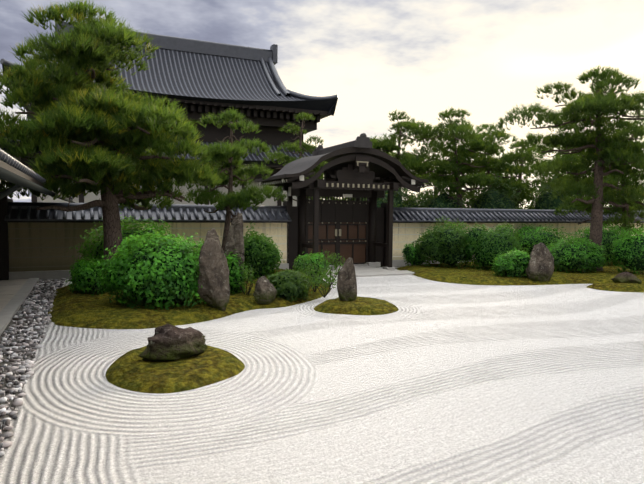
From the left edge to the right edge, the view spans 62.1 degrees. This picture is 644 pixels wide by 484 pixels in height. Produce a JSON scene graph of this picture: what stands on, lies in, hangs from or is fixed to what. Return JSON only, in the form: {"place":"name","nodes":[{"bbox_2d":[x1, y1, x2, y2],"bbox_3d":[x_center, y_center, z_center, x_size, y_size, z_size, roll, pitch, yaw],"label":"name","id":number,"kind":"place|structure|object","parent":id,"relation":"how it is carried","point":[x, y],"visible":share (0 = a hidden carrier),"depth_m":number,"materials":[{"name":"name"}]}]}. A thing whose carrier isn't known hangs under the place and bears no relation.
{"place":"outdoors","nodes":[
{"label":"outdoors","id":0,"kind":"place"},
{"bbox_2d":[0,278,38,335],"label":"paving","id":1,"kind":"structure","parent":0,"point":[14,294],"depth_m":13.78,"materials":[{"name":"stone"}]},
{"bbox_2d":[0,148,74,279],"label":"building","id":2,"kind":"structure","parent":1,"relation":"on","point":[19,174],"depth_m":10.01,"materials":[{"name":"tile"}]},
{"bbox_2d":[0,19,338,205],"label":"temple building","id":3,"kind":"structure","parent":0,"point":[271,121],"depth_m":49.89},
{"bbox_2d":[1,45,337,165],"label":"hall roofs","id":4,"kind":"structure","parent":3,"relation":"attached to","point":[176,74],"depth_m":50.26,"materials":[{"name":"grey tile"}]},
{"bbox_2d":[0,0,643,208],"label":"sky","id":5,"kind":"structure","parent":0,"point":[422,58],"materials":[{"name":"white"}]},
{"label":"ground","id":6,"kind":"structure","parent":0,"visible":0},
{"bbox_2d":[0,279,59,433],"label":"pebble base","id":7,"kind":"object","parent":6,"relation":"on","point":[4,381],"visible":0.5,"depth_m":8.35,"materials":[{"name":"grey gravel"}]},
{"bbox_2d":[0,278,65,455],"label":"pebbles","id":8,"kind":"object","parent":7,"relation":"on","point":[43,290],"visible":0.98,"depth_m":8.93,"materials":[{"name":"grey stone"}]},
{"bbox_2d":[0,0,222,260],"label":"pine","id":9,"kind":"object","parent":6,"relation":"on","point":[99,40],"depth_m":13.37,"materials":[{"name":"green plant"}]},
{"bbox_2d":[5,202,291,279],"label":"wall","id":10,"kind":"structure","parent":6,"relation":"on","point":[41,242],"depth_m":17.75,"materials":[{"name":"paint"}]},
{"bbox_2d":[105,345,244,393],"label":"moss island","id":11,"kind":"structure","parent":6,"relation":"on","point":[131,370],"depth_m":7.33,"materials":[{"name":"green plant"}]},
{"bbox_2d":[139,323,207,361],"bbox_3d":[-2.242,1.515,8.089,1.067,0.552,0.920,-1,4,-24],"label":"flat rock","id":12,"kind":"object","parent":11,"relation":"on","point":[167,342],"visible":0.94,"depth_m":7.80,"materials":[{"name":"grey stone"}]},
{"bbox_2d":[48,269,330,328],"bbox_3d":[-3.174,1.320,15.321,8.406,0.301,8.957,-1,4,-24],"label":"moss","id":13,"kind":"object","parent":6,"relation":"on","point":[80,309],"visible":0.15,"depth_m":11.53,"materials":[{"name":"green plant"}]},
{"bbox_2d":[253,276,276,303],"bbox_3d":[-1.377,1.176,12.981,0.576,0.694,0.536,-1,4,-24],"label":"rock","id":14,"kind":"object","parent":13,"relation":"on","point":[265,291],"visible":0.98,"depth_m":12.80,"materials":[{"name":"grey stone"}]},
{"bbox_2d":[230,250,344,297],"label":"shrubs","id":15,"kind":"object","parent":13,"relation":"on","point":[320,278],"visible":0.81,"depth_m":14.01,"materials":[{"name":"green plant"}]},
{"bbox_2d":[197,228,229,310],"bbox_3d":[-2.393,0.688,11.875,0.726,1.982,0.648,-1,4,-24],"label":"tall rock","id":16,"kind":"object","parent":6,"relation":"on","point":[214,290],"visible":0.98,"depth_m":11.70,"materials":[{"name":"grey stone"}]},
{"bbox_2d":[173,107,287,253],"bbox_3d":[-3.114,-1.574,17.464,3.417,5.721,3.493,-1,4,-24],"label":"pine","id":17,"kind":"object","parent":6,"relation":"on","point":[220,153],"depth_m":17.22,"materials":[{"name":"green plant"}]},
{"bbox_2d":[225,212,243,292],"bbox_3d":[-2.277,0.401,13.899,0.567,2.363,0.370,1,3,15],"label":"tall rock","id":18,"kind":"object","parent":6,"relation":"on","point":[235,239],"visible":0.54,"depth_m":13.77,"materials":[{"name":"grey stone"}]},
{"bbox_2d":[263,112,327,200],"bbox_3d":[-1.411,-3.371,29.886,4.001,7.914,4.095,-1,4,-24],"label":"pine","id":19,"kind":"object","parent":6,"relation":"on","point":[282,157],"depth_m":29.41,"materials":[{"name":"green plant"}]},
{"bbox_2d":[0,267,643,483],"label":"gravel","id":20,"kind":"structure","parent":6,"relation":"on","point":[431,382],"depth_m":6.57,"materials":[{"name":"white gravel"}]},
{"bbox_2d":[337,257,356,301],"bbox_3d":[0.616,0.967,13.076,0.465,1.189,0.442,2,3,17],"label":"upright rock","id":21,"kind":"object","parent":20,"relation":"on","point":[346,285],"visible":0.85,"depth_m":12.95,"materials":[{"name":"grey stone"}]},
{"bbox_2d":[496,64,643,270],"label":"pine","id":22,"kind":"object","parent":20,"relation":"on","point":[606,105],"depth_m":20.27,"materials":[{"name":"green plant"}]},
{"bbox_2d":[553,113,643,233],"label":"pine","id":23,"kind":"object","parent":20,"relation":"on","point":[581,206],"depth_m":24.11,"materials":[{"name":"green plant"}]},
{"bbox_2d":[306,173,360,200],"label":"pine","id":24,"kind":"object","parent":6,"relation":"on","point":[321,176],"depth_m":29.98,"materials":[{"name":"green plant"}]},
{"bbox_2d":[255,133,428,277],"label":"gate","id":25,"kind":"structure","parent":6,"relation":"on","point":[358,231],"depth_m":21.20,"materials":[{"name":"brown wood"}]},
{"bbox_2d":[66,212,643,310],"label":"shrubs","id":26,"kind":"object","parent":6,"relation":"on","point":[124,256],"visible":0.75,"depth_m":15.80,"materials":[{"name":"green plant"}]},
{"bbox_2d":[314,296,398,314],"bbox_3d":[0.789,1.534,12.856,2.142,0.266,1.993,-1,4,-24],"label":"moss island","id":27,"kind":"object","parent":6,"relation":"on","point":[359,305],"visible":0.92,"depth_m":12.35,"materials":[{"name":"green plant"}]},
{"bbox_2d":[370,109,443,195],"bbox_3d":[4.021,-3.334,29.666,5.195,7.980,5.546,-1,4,-24],"label":"pine","id":28,"kind":"object","parent":6,"relation":"on","point":[411,125],"depth_m":28.85,"materials":[{"name":"green plant"}]},
{"bbox_2d":[411,143,477,207],"bbox_3d":[7.124,-3.095,34.374,5.971,7.023,5.692,-1,4,-24],"label":"pine","id":29,"kind":"object","parent":6,"relation":"on","point":[423,176],"depth_m":34.18,"materials":[{"name":"green plant"}]},
{"bbox_2d":[400,106,504,206],"bbox_3d":[6.909,-3.223,29.153,5.607,7.914,5.761,-1,4,-24],"label":"pine","id":30,"kind":"object","parent":6,"relation":"on","point":[469,138],"depth_m":28.33,"materials":[{"name":"green plant"}]},
{"bbox_2d":[455,124,499,203],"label":"pine","id":31,"kind":"object","parent":6,"relation":"on","point":[477,127],"depth_m":36.57,"materials":[{"name":"green plant"}]},
{"bbox_2d":[442,123,545,199],"bbox_3d":[9.123,-3.037,30.700,5.730,7.384,5.376,-1,4,-24],"label":"pine","id":32,"kind":"object","parent":6,"relation":"on","point":[494,133],"depth_m":29.71,"materials":[{"name":"green plant"}]},
{"bbox_2d":[360,166,643,210],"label":"trees","id":33,"kind":"object","parent":6,"relation":"on","point":[404,196],"visible":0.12,"depth_m":28.64,"materials":[{"name":"green plant"}]},
{"bbox_2d":[377,188,643,210],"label":"trees","id":34,"kind":"object","parent":6,"relation":"on","point":[494,193],"visible":0.12,"depth_m":28.52,"materials":[{"name":"green plant"}]},
{"bbox_2d":[392,207,643,266],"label":"wall","id":35,"kind":"structure","parent":6,"relation":"on","point":[409,224],"depth_m":24.27,"materials":[{"name":"paint"}]},
{"bbox_2d":[396,261,643,285],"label":"moss","id":36,"kind":"object","parent":6,"relation":"on","point":[467,275],"visible":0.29,"depth_m":18.54,"materials":[{"name":"green plant"}]},
{"bbox_2d":[526,242,553,281],"bbox_3d":[7.266,0.706,17.768,0.822,1.399,0.864,3,4,36],"label":"rock","id":37,"kind":"object","parent":36,"relation":"on","point":[540,266],"visible":0.83,"depth_m":17.54,"materials":[{"name":"grey stone"}]},
{"bbox_2d":[493,139,560,208],"bbox_3d":[11.574,-2.888,32.895,6.230,6.875,5.451,-1,4,-24],"label":"pine","id":38,"kind":"object","parent":6,"relation":"on","point":[526,195],"depth_m":32.08,"materials":[{"name":"green plant"}]},
{"bbox_2d":[523,145,586,195],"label":"pine","id":39,"kind":"object","parent":6,"relation":"on","point":[540,174],"depth_m":35.89,"materials":[{"name":"green plant"}]},
{"bbox_2d":[535,122,619,196],"bbox_3d":[14.538,-3.282,30.817,5.491,7.974,6.363,-1,4,-24],"label":"pine","id":40,"kind":"object","parent":6,"relation":"on","point":[566,157],"depth_m":30.04,"materials":[{"name":"green plant"}]},
{"bbox_2d":[587,283,643,292],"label":"moss island","id":41,"kind":"structure","parent":6,"relation":"on","point":[626,287],"depth_m":16.32,"materials":[{"name":"green plant"}]},
{"bbox_2d":[611,272,641,283],"bbox_3d":[9.646,1.178,16.898,0.892,0.470,0.446,1,3,3],"label":"rock","id":42,"kind":"object","parent":41,"relation":"on","point":[625,277],"visible":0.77,"depth_m":16.78,"materials":[{"name":"grey stone"}]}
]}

